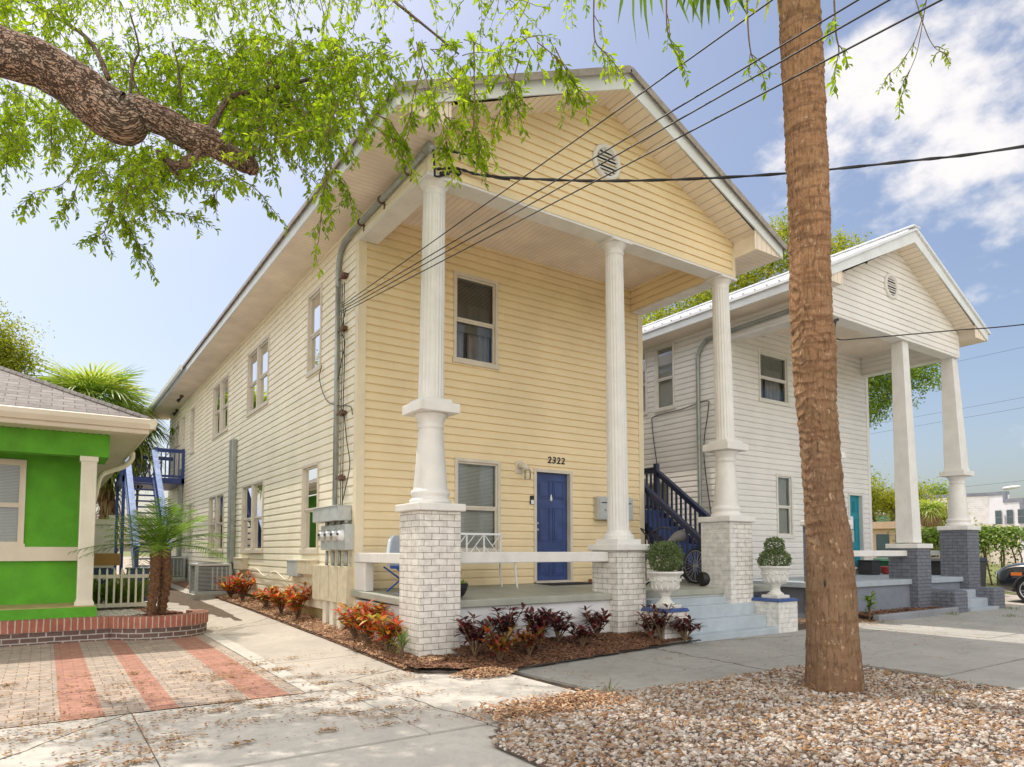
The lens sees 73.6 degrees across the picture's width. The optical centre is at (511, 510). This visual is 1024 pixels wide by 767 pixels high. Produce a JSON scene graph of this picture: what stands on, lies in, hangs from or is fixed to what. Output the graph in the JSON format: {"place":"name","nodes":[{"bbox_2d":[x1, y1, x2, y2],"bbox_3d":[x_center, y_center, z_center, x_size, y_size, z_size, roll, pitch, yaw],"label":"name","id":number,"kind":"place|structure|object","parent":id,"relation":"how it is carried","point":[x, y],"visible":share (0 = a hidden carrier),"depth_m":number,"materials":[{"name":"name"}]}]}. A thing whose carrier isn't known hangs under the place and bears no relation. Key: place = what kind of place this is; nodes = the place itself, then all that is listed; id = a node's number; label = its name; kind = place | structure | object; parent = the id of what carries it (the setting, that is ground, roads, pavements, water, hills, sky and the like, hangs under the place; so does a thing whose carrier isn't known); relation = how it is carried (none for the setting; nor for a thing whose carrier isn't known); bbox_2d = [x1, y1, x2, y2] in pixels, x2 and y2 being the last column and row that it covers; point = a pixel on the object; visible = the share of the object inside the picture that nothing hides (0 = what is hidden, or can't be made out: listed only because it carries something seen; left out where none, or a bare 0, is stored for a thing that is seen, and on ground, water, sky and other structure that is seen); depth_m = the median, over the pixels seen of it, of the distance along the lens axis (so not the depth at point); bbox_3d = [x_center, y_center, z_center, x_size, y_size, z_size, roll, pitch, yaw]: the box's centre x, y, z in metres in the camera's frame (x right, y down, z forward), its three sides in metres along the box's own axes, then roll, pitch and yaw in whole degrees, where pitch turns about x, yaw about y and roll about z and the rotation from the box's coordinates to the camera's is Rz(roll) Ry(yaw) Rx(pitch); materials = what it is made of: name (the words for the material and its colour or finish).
{"place":"outdoors","nodes":[
{"label":"outdoors","id":0,"kind":"place"},
{"bbox_2d":[0,644,59,727],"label":"driveway","id":1,"kind":"structure","parent":0,"point":[25,663],"depth_m":7.12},
{"bbox_2d":[53,642,103,720],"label":"driveway","id":2,"kind":"structure","parent":0,"point":[69,658],"depth_m":7.18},
{"bbox_2d":[0,366,157,620],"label":"green house","id":3,"kind":"structure","parent":0,"point":[65,453],"depth_m":11.11,"materials":[{"name":"paint"}]},
{"bbox_2d":[0,458,26,546],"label":"window","id":4,"kind":"structure","parent":3,"relation":"in","point":[12,471],"depth_m":11.17,"materials":[{"name":"white glass"}]},
{"bbox_2d":[94,568,113,593],"bbox_3d":[-8.754,1.500,14.372,0.650,0.600,0.747,2,-4,-34],"label":"storage bag","id":5,"kind":"object","parent":3,"relation":"on","point":[110,571],"visible":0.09,"depth_m":14.22,"materials":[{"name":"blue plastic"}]},
{"bbox_2d":[94,553,120,565],"bbox_3d":[-8.709,1.015,14.379,0.888,0.250,0.519,2,-4,-25],"label":"cardboard box","id":6,"kind":"object","parent":5,"relation":"on","point":[100,559],"visible":0.49,"depth_m":14.24,"materials":[{"name":"brown cardboard"}]},
{"bbox_2d":[79,640,150,715],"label":"driveway","id":7,"kind":"structure","parent":0,"point":[100,657],"depth_m":7.40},
{"bbox_2d":[106,640,177,710],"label":"driveway","id":8,"kind":"structure","parent":0,"point":[127,657],"depth_m":7.52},
{"bbox_2d":[125,639,249,706],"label":"driveway","id":9,"kind":"structure","parent":0,"point":[171,656],"depth_m":7.76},
{"bbox_2d":[172,636,288,698],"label":"driveway","id":10,"kind":"structure","parent":0,"point":[206,654],"depth_m":8.08,"materials":[{"name":"red brick"}]},
{"bbox_2d":[145,601,321,693],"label":"pavement","id":11,"kind":"structure","parent":0,"point":[245,653],"depth_m":8.53,"materials":[{"name":"concrete"}]},
{"bbox_2d":[195,634,303,693],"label":"driveway","id":12,"kind":"structure","parent":0,"point":[280,684],"depth_m":8.29,"materials":[{"name":"beige concrete"}]},
{"bbox_2d":[0,672,581,766],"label":"pavement","id":13,"kind":"structure","parent":0,"point":[351,733],"depth_m":5.50,"materials":[{"name":"concrete"}]},
{"bbox_2d":[0,647,625,766],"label":"leaf litter","id":14,"kind":"object","parent":13,"relation":"on","point":[216,722],"visible":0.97,"depth_m":5.94,"materials":[{"name":"brown plant"}]},
{"bbox_2d":[448,666,517,678],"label":"mulch","id":15,"kind":"object","parent":13,"relation":"on","point":[492,671],"visible":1,"depth_m":7.72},
{"bbox_2d":[167,583,425,690],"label":"path","id":16,"kind":"structure","parent":0,"point":[264,637],"depth_m":9.40,"materials":[{"name":"concrete"}]},
{"bbox_2d":[173,581,444,671],"bbox_3d":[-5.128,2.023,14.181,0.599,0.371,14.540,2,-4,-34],"label":"mulch","id":17,"kind":"object","parent":0,"point":[432,659],"visible":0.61,"depth_m":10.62,"materials":[{"name":"brown wood"}]},
{"bbox_2d":[228,571,256,600],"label":"croton shrub","id":18,"kind":"object","parent":17,"relation":"on","point":[239,585],"visible":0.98,"depth_m":15.68,"materials":[{"name":"orange plant"}]},
{"bbox_2d":[264,583,297,612],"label":"croton shrub","id":19,"kind":"object","parent":17,"relation":"on","point":[278,597],"visible":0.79,"depth_m":13.08,"materials":[{"name":"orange plant"}]},
{"bbox_2d":[282,581,311,619],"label":"croton shrub","id":20,"kind":"object","parent":17,"relation":"on","point":[297,599],"visible":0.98,"depth_m":12.31,"materials":[{"name":"orange plant"}]},
{"bbox_2d":[332,601,373,636],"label":"croton shrub","id":21,"kind":"object","parent":17,"relation":"on","point":[355,632],"visible":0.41,"depth_m":10.14,"materials":[{"name":"orange plant"}]},
{"bbox_2d":[338,598,391,644],"bbox_3d":[-1.994,1.550,9.593,0.827,0.678,0.763,-1,-4,20],"label":"croton shrub","id":22,"kind":"object","parent":17,"relation":"on","point":[365,609],"visible":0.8,"depth_m":9.51,"materials":[{"name":"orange plant"}]},
{"bbox_2d":[359,611,404,652],"bbox_3d":[-1.620,1.584,8.944,0.740,0.577,0.699,2,-4,-34],"label":"croton shrub","id":23,"kind":"object","parent":17,"relation":"on","point":[385,632],"visible":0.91,"depth_m":8.91,"materials":[{"name":"orange plant"}]},
{"bbox_2d":[244,724,539,766],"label":"driveway","id":24,"kind":"structure","parent":0,"point":[472,747],"depth_m":4.77,"materials":[{"name":"concrete"}]},
{"bbox_2d":[410,668,507,678],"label":"pavement","id":25,"kind":"structure","parent":0,"point":[426,675],"depth_m":7.98,"materials":[{"name":"concrete"}]},
{"bbox_2d":[0,580,1016,728],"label":"ground","id":26,"kind":"structure","parent":0,"point":[177,596],"depth_m":14.01,"materials":[{"name":"grey concrete"}]},
{"bbox_2d":[0,300,54,380],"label":"broadleaf tree","id":27,"kind":"object","parent":26,"relation":"on","point":[10,359],"visible":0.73,"depth_m":23.96,"materials":[{"name":"green plant"}]},
{"bbox_2d":[24,354,173,552],"bbox_3d":[-15.914,-1.521,25.827,6.250,8.453,5.902,2,-4,-34],"label":"cabbage palm","id":28,"kind":"object","parent":26,"relation":"on","point":[119,389],"visible":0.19,"depth_m":25.48,"materials":[{"name":"green plant"}]},
{"bbox_2d":[94,515,114,602],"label":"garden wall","id":29,"kind":"structure","parent":26,"relation":"on","point":[99,530],"depth_m":15.95,"materials":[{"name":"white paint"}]},
{"bbox_2d":[93,571,147,608],"bbox_3d":[-7.567,1.479,13.075,1.871,0.792,1.872,2,-4,-34],"label":"strap plant","id":30,"kind":"object","parent":26,"relation":"on","point":[110,597],"visible":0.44,"depth_m":12.98,"materials":[{"name":"green plant"}]},
{"bbox_2d":[95,569,181,608],"bbox_3d":[-7.284,1.478,13.246,1.866,0.815,1.733,0,-3,7],"label":"strap plant","id":31,"kind":"object","parent":26,"relation":"on","point":[131,598],"visible":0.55,"depth_m":12.99,"materials":[{"name":"green plant"}]},
{"bbox_2d":[159,556,186,583],"bbox_3d":[-11.702,2.005,23.341,0.980,0.925,0.980,2,-4,-34],"label":"air conditioner","id":32,"kind":"object","parent":26,"relation":"on","point":[178,564],"visible":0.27,"depth_m":23.12,"materials":[{"name":"metal"}]},
{"bbox_2d":[187,563,233,599],"bbox_3d":[-7.702,1.787,17.478,0.940,0.925,0.940,2,-4,-34],"label":"air conditioner","id":33,"kind":"object","parent":26,"relation":"on","point":[204,578],"visible":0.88,"depth_m":17.14,"materials":[{"name":"metal"}]},
{"bbox_2d":[147,65,798,657],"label":"yellow house","id":34,"kind":"structure","parent":26,"relation":"on","point":[473,373],"depth_m":12.02,"materials":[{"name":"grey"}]},
{"bbox_2d":[114,447,184,578],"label":"staircase","id":35,"kind":"structure","parent":34,"relation":"attached to","point":[157,484],"depth_m":23.41,"materials":[{"name":"blue paint"}]},
{"bbox_2d":[207,492,224,552],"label":"window","id":36,"kind":"structure","parent":34,"relation":"in","point":[216,512],"depth_m":19.64,"materials":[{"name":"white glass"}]},
{"bbox_2d":[211,373,229,439],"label":"window","id":37,"kind":"structure","parent":34,"relation":"in","point":[220,417],"depth_m":19.62,"materials":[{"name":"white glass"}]},
{"bbox_2d":[227,439,237,569],"bbox_3d":[-7.266,0.137,17.750,0.140,4.010,0.340,2,-4,-34],"label":"riser pipe","id":38,"kind":"object","parent":34,"relation":"attached to","point":[231,523],"visible":0.8,"depth_m":17.66,"materials":[{"name":"metal"}]},
{"bbox_2d":[240,479,264,552],"bbox_3d":[-6.134,0.160,16.273,0.150,1.674,2.050,2,-4,-34],"label":"window","id":39,"kind":"structure","parent":34,"relation":"in","point":[252,511],"depth_m":16.21,"materials":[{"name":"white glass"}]},
{"bbox_2d":[245,334,269,417],"bbox_3d":[-5.991,-3.154,16.255,0.150,1.590,1.985,2,-4,-34],"label":"window","id":40,"kind":"structure","parent":34,"relation":"in","point":[258,363],"depth_m":16.19,"materials":[{"name":"clear glass"}]},
{"bbox_2d":[299,461,319,553],"bbox_3d":[-3.713,-0.044,12.728,0.150,1.674,0.985,2,-4,-34],"label":"window","id":41,"kind":"structure","parent":34,"relation":"in","point":[310,492],"depth_m":12.85,"materials":[{"name":"clear glass"}]},
{"bbox_2d":[305,283,323,377],"bbox_3d":[-3.658,-3.351,12.839,0.150,1.590,0.832,2,-4,-34],"label":"window","id":42,"kind":"structure","parent":34,"relation":"in","point":[314,312],"depth_m":12.94,"materials":[{"name":"clear glass"}]},
{"bbox_2d":[312,505,353,629],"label":"electric meter bank","id":43,"kind":"structure","parent":34,"relation":"attached to","point":[332,585],"depth_m":11.14,"materials":[{"name":"grey metal"}]},
{"bbox_2d":[340,282,344,504],"bbox_3d":[-2.815,-1.954,11.361,0.045,3.752,0.143,2,-4,-34],"label":"cable","id":44,"kind":"object","parent":34,"relation":"attached to","point":[343,393],"visible":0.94,"depth_m":11.36,"materials":[{"name":"grey rubber"}]},
{"bbox_2d":[332,141,436,504],"bbox_3d":[-2.011,-2.449,10.207,0.149,4.665,3.502,2,-4,-34],"label":"service conduit","id":45,"kind":"object","parent":34,"relation":"attached to","point":[427,149],"visible":0.97,"depth_m":11.49,"materials":[{"name":"metal"}]},
{"bbox_2d":[383,535,399,592],"bbox_3d":[-1.591,0.806,10.480,0.749,0.880,0.636,1,-3,-10],"label":"beach chair","id":46,"kind":"object","parent":34,"relation":"on","point":[393,545],"visible":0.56,"depth_m":10.32,"materials":[{"name":"blue fabric"}]},
{"bbox_2d":[452,270,499,369],"bbox_3d":[-0.782,-3.388,12.464,0.962,1.630,0.560,2,-4,-34],"label":"window","id":47,"kind":"structure","parent":34,"relation":"in","point":[475,311],"depth_m":12.44,"materials":[{"name":"clear glass"}]},
{"bbox_2d":[454,457,501,551],"bbox_3d":[-0.743,-0.064,12.299,0.987,1.684,0.560,2,-4,-34],"label":"window","id":48,"kind":"structure","parent":34,"relation":"in","point":[477,482],"depth_m":12.27,"materials":[{"name":"white glass"}]},
{"bbox_2d":[461,533,518,588],"bbox_3d":[-0.754,0.821,11.151,1.732,0.950,0.554,2,-4,-34],"label":"garden bench","id":49,"kind":"object","parent":34,"relation":"on","point":[482,534],"visible":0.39,"depth_m":11.60,"materials":[{"name":"white wood"}]},
{"bbox_2d":[537,473,566,580],"bbox_3d":[0.746,0.298,13.089,0.797,2.039,0.090,2,-4,-34],"label":"door","id":50,"kind":"structure","parent":34,"relation":"in","point":[551,515],"depth_m":13.11,"materials":[{"name":"blue paint"}]},
{"bbox_2d":[341,0,772,305],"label":"power line","id":51,"kind":"object","parent":34,"relation":"attached to","point":[750,15],"visible":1,"depth_m":6.52,"materials":[{"name":"black rubber"}]},
{"bbox_2d":[341,0,858,307],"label":"power line","id":52,"kind":"object","parent":34,"relation":"attached to","point":[800,34],"visible":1,"depth_m":5.88,"materials":[{"name":"black rubber"}]},
{"bbox_2d":[594,496,632,520],"bbox_3d":[2.058,-0.044,13.817,0.930,0.460,0.172,2,-4,-34],"label":"mailbox cabinet","id":53,"kind":"object","parent":34,"relation":"attached to","point":[600,507],"visible":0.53,"depth_m":13.57,"materials":[{"name":"metal"}]},
{"bbox_2d":[341,0,889,310],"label":"power line","id":54,"kind":"object","parent":34,"relation":"attached to","point":[830,33],"visible":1,"depth_m":5.72,"materials":[{"name":"black rubber"}]},
{"bbox_2d":[341,0,942,313],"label":"power line","id":55,"kind":"object","parent":34,"relation":"attached to","point":[869,37],"visible":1,"depth_m":5.44,"materials":[{"name":"black rubber"}]},
{"bbox_2d":[647,571,683,608],"bbox_3d":[2.394,1.224,10.682,0.570,0.566,0.570,2,-4,-34],"label":"garden urn","id":56,"kind":"object","parent":34,"relation":"on","point":[665,585],"visible":0.98,"depth_m":10.53,"materials":[{"name":"white stone"}]},
{"bbox_2d":[646,539,684,571],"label":"topiary bush","id":57,"kind":"object","parent":56,"relation":"in","point":[671,548],"visible":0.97,"depth_m":10.60,"materials":[{"name":"green plant"}]},
{"bbox_2d":[436,145,1023,182],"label":"service cable","id":58,"kind":"object","parent":34,"relation":"attached to","point":[760,175],"visible":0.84,"depth_m":9.10,"materials":[{"name":"black rubber"}]},
{"bbox_2d":[758,566,791,598],"bbox_3d":[4.688,1.262,12.199,0.570,0.566,0.570,2,-4,-34],"label":"garden urn","id":59,"kind":"object","parent":34,"relation":"on","point":[774,577],"visible":0.99,"depth_m":12.05,"materials":[{"name":"white stone"}]},
{"bbox_2d":[756,535,793,565],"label":"topiary bush","id":60,"kind":"object","parent":59,"relation":"in","point":[774,552],"visible":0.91,"depth_m":12.12,"materials":[{"name":"green plant"}]},
{"bbox_2d":[0,0,951,286],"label":"live oak","id":61,"kind":"object","parent":26,"relation":"on","point":[120,112],"visible":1,"depth_m":6.71,"materials":[{"name":"green plant"}]},
{"bbox_2d":[642,224,1004,618],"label":"white house","id":62,"kind":"structure","parent":26,"relation":"on","point":[899,281],"depth_m":16.91,"materials":[{"name":"wood"}]},
{"bbox_2d":[653,341,675,412],"bbox_3d":[4.175,-3.475,17.990,0.560,1.750,0.740,2,-4,-34],"label":"window","id":63,"kind":"structure","parent":62,"relation":"in","point":[664,366],"depth_m":18.06,"materials":[{"name":"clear glass"}]},
{"bbox_2d":[695,308,788,532],"bbox_3d":[5.471,-1.478,15.438,0.100,5.770,3.283,2,-4,-34],"label":"service conduit","id":64,"kind":"object","parent":62,"relation":"attached to","point":[734,329],"visible":0.83,"depth_m":16.70,"materials":[{"name":"metal"}]},
{"bbox_2d":[757,349,790,406],"bbox_3d":[6.431,-3.309,17.387,1.260,1.290,0.560,2,-4,-34],"label":"window","id":65,"kind":"structure","parent":62,"relation":"in","point":[773,369],"depth_m":17.45,"materials":[{"name":"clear glass"}]},
{"bbox_2d":[775,473,794,537],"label":"window","id":66,"kind":"structure","parent":62,"relation":"in","point":[784,482],"depth_m":17.34,"materials":[{"name":"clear glass"}]},
{"bbox_2d":[850,496,859,566],"bbox_3d":[9.503,0.563,19.079,0.622,1.979,0.052,2,-4,-34],"label":"door","id":67,"kind":"structure","parent":62,"relation":"in","point":[854,500],"depth_m":19.13,"materials":[{"name":"teal paint"}]},
{"bbox_2d":[857,560,880,574],"bbox_3d":[9.787,1.542,18.757,0.460,0.400,0.420,2,-4,-34],"label":"storage crate","id":68,"kind":"object","parent":62,"relation":"on","point":[869,567],"visible":0.99,"depth_m":18.61,"materials":[{"name":"black plastic"}]},
{"bbox_2d":[0,0,1023,551],"label":"sky","id":69,"kind":"structure","parent":0,"point":[969,210],"materials":[{"name":"blue"}]},
{"bbox_2d":[382,631,693,669],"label":"mulch","id":70,"kind":"object","parent":0,"point":[603,642],"visible":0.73,"depth_m":8.95,"materials":[{"name":"brown wood"}]},
{"bbox_2d":[449,611,496,655],"bbox_3d":[-0.470,1.550,8.532,0.663,0.554,0.651,2,-4,-34],"label":"croton shrub","id":71,"kind":"object","parent":70,"relation":"on","point":[467,629],"visible":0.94,"depth_m":8.54,"materials":[{"name":"purple plant"}]},
{"bbox_2d":[479,624,522,661],"bbox_3d":[-0.140,1.626,8.425,0.582,0.470,0.508,1,-3,-12],"label":"croton shrub","id":72,"kind":"object","parent":70,"relation":"on","point":[498,644],"visible":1,"depth_m":8.39,"materials":[{"name":"yellow plant"}]},
{"bbox_2d":[487,602,525,640],"bbox_3d":[-0.070,1.526,9.092,0.635,0.603,0.560,-2,-4,30],"label":"croton shrub","id":73,"kind":"object","parent":70,"relation":"on","point":[509,618],"visible":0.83,"depth_m":9.05,"materials":[{"name":"purple plant"}]},
{"bbox_2d":[514,624,546,656],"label":"croton shrub","id":74,"kind":"object","parent":70,"relation":"on","point":[526,641],"visible":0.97,"depth_m":8.78,"materials":[{"name":"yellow plant"}]},
{"bbox_2d":[516,606,556,649],"bbox_3d":[0.330,1.566,9.123,0.610,0.590,0.634,2,-4,-34],"label":"croton shrub","id":75,"kind":"object","parent":70,"relation":"on","point":[543,619],"visible":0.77,"depth_m":9.10,"materials":[{"name":"purple plant"}]},
{"bbox_2d":[544,607,579,640],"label":"croton shrub","id":76,"kind":"object","parent":70,"relation":"on","point":[559,622],"visible":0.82,"depth_m":9.62,"materials":[{"name":"purple plant"}]},
{"bbox_2d":[566,623,599,645],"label":"croton shrub","id":77,"kind":"object","parent":70,"relation":"on","point":[580,630],"visible":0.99,"depth_m":9.51,"materials":[{"name":"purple plant"}]},
{"bbox_2d":[581,606,612,636],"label":"croton shrub","id":78,"kind":"object","parent":70,"relation":"on","point":[599,619],"visible":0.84,"depth_m":10.12,"materials":[{"name":"purple plant"}]},
{"bbox_2d":[642,603,674,638],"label":"croton shrub","id":79,"kind":"object","parent":70,"relation":"on","point":[660,632],"visible":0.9,"depth_m":10.26,"materials":[{"name":"purple plant"}]},
{"bbox_2d":[668,613,703,641],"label":"croton shrub","id":80,"kind":"object","parent":70,"relation":"on","point":[683,628],"visible":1,"depth_m":10.29,"materials":[{"name":"purple plant"}]},
{"bbox_2d":[116,557,1009,574],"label":"ground","id":81,"kind":"structure","parent":0,"point":[126,563],"depth_m":55.45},
{"bbox_2d":[0,608,207,646],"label":"brick planter","id":82,"kind":"object","parent":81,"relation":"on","point":[190,623],"visible":0.84,"depth_m":10.47,"materials":[{"name":"red brick"}]},
{"bbox_2d":[93,567,149,607],"bbox_3d":[-7.094,1.377,12.404,1.070,0.720,0.065,2,-4,-34],"label":"picket fence","id":83,"kind":"object","parent":81,"relation":"on","point":[99,577],"visible":0.72,"depth_m":12.39,"materials":[{"name":"beige paint"}]},
{"bbox_2d":[644,463,710,582],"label":"side staircase","id":84,"kind":"structure","parent":81,"relation":"on","point":[656,516],"depth_m":14.44,"materials":[{"name":"blue paint"}]},
{"bbox_2d":[872,521,939,557],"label":"peach building","id":85,"kind":"structure","parent":81,"relation":"on","point":[881,538],"depth_m":49.55,"materials":[{"name":"paint"}]},
{"bbox_2d":[872,491,1023,561],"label":"modern building","id":86,"kind":"structure","parent":81,"relation":"on","point":[1001,507],"depth_m":69.34,"materials":[{"name":"grey stone"}]},
{"bbox_2d":[887,524,1023,584],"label":"hedge","id":87,"kind":"object","parent":81,"relation":"on","point":[1003,533],"visible":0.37,"depth_m":26.23,"materials":[{"name":"green plant"}]},
{"bbox_2d":[938,509,1020,563],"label":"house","id":88,"kind":"structure","parent":81,"relation":"on","point":[994,559],"depth_m":57.10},
{"bbox_2d":[640,527,701,584],"bbox_3d":[2.838,0.842,12.758,1.825,1.068,0.753,2,-4,-34],"label":"bicycle","id":89,"kind":"object","parent":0,"point":[679,536],"visible":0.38,"depth_m":12.82,"materials":[{"name":"metal"}]},
{"bbox_2d":[488,664,1023,766],"bbox_3d":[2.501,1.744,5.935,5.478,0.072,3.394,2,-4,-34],"label":"gravel","id":90,"kind":"structure","parent":0,"point":[1005,696],"depth_m":5.43,"materials":[{"name":"beige gravel"}]},
{"bbox_2d":[453,686,640,728],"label":"leaf litter","id":91,"kind":"object","parent":90,"relation":"on","point":[515,707],"visible":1,"depth_m":6.06,"materials":[{"name":"brown plant"}]},
{"bbox_2d":[618,0,864,693],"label":"tall palm","id":92,"kind":"object","parent":90,"relation":"on","point":[833,657],"visible":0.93,"depth_m":6.83,"materials":[{"name":"brown plant"}]},
{"bbox_2d":[513,605,1023,692],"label":"pavement","id":93,"kind":"structure","parent":0,"point":[632,670],"depth_m":9.35,"materials":[{"name":"grey concrete"}]},
{"bbox_2d":[873,607,958,621],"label":"bed kerb","id":94,"kind":"structure","parent":93,"relation":"on","point":[911,614],"depth_m":14.45,"materials":[{"name":"grey concrete"}]},
{"bbox_2d":[996,562,1023,600],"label":"parked car","id":95,"kind":"object","parent":93,"relation":"on","point":[1010,577],"visible":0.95,"depth_m":18.68,"materials":[{"name":"black paint"}]},
{"bbox_2d":[943,659,1023,690],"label":"pavement","id":96,"kind":"structure","parent":0,"point":[1009,675],"depth_m":7.74,"materials":[{"name":"grey concrete"}]},
{"bbox_2d":[986,564,1016,593],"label":"lawn","id":97,"kind":"structure","parent":0,"point":[995,568],"depth_m":33.23,"materials":[{"name":"green plant"}]},
{"bbox_2d":[642,206,847,325],"bbox_3d":[10.021,-5.638,31.608,12.334,17.170,5.583,-1,-3,13],"label":"broadleaf tree","id":98,"kind":"object","parent":97,"relation":"on","point":[752,278],"visible":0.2,"depth_m":31.45,"materials":[{"name":"green plant"}]},
{"bbox_2d":[831,224,871,253],"bbox_3d":[16.176,-5.649,33.716,5.761,17.418,4.388,0,-3,0],"label":"broadleaf tree","id":99,"kind":"object","parent":97,"relation":"on","point":[842,240],"visible":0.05,"depth_m":33.27,"materials":[{"name":"green plant"}]},
{"bbox_2d":[868,362,941,429],"bbox_3d":[13.678,-2.566,25.827,5.646,10.941,3.707,-1,-3,16],"label":"broadleaf tree","id":100,"kind":"object","parent":97,"relation":"on","point":[884,384],"visible":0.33,"depth_m":25.74,"materials":[{"name":"green plant"}]},
{"bbox_2d":[871,465,976,526],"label":"broadleaf tree","id":101,"kind":"object","parent":97,"relation":"on","point":[886,503],"visible":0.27,"depth_m":53.75,"materials":[{"name":"green plant"}]},
{"bbox_2d":[919,498,947,556],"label":"cabbage palm","id":102,"kind":"object","parent":97,"relation":"on","point":[929,518],"visible":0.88,"depth_m":44.71,"materials":[{"name":"green plant"}]},
{"label":"soil","id":103,"kind":"structure","parent":0,"visible":0},
{"bbox_2d":[69,497,232,615],"bbox_3d":[-5.703,0.799,11.387,2.344,2.013,2.393,0,-3,2],"label":"date palm","id":104,"kind":"object","parent":103,"relation":"on","point":[159,570],"visible":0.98,"depth_m":11.18,"materials":[{"name":"green plant"}]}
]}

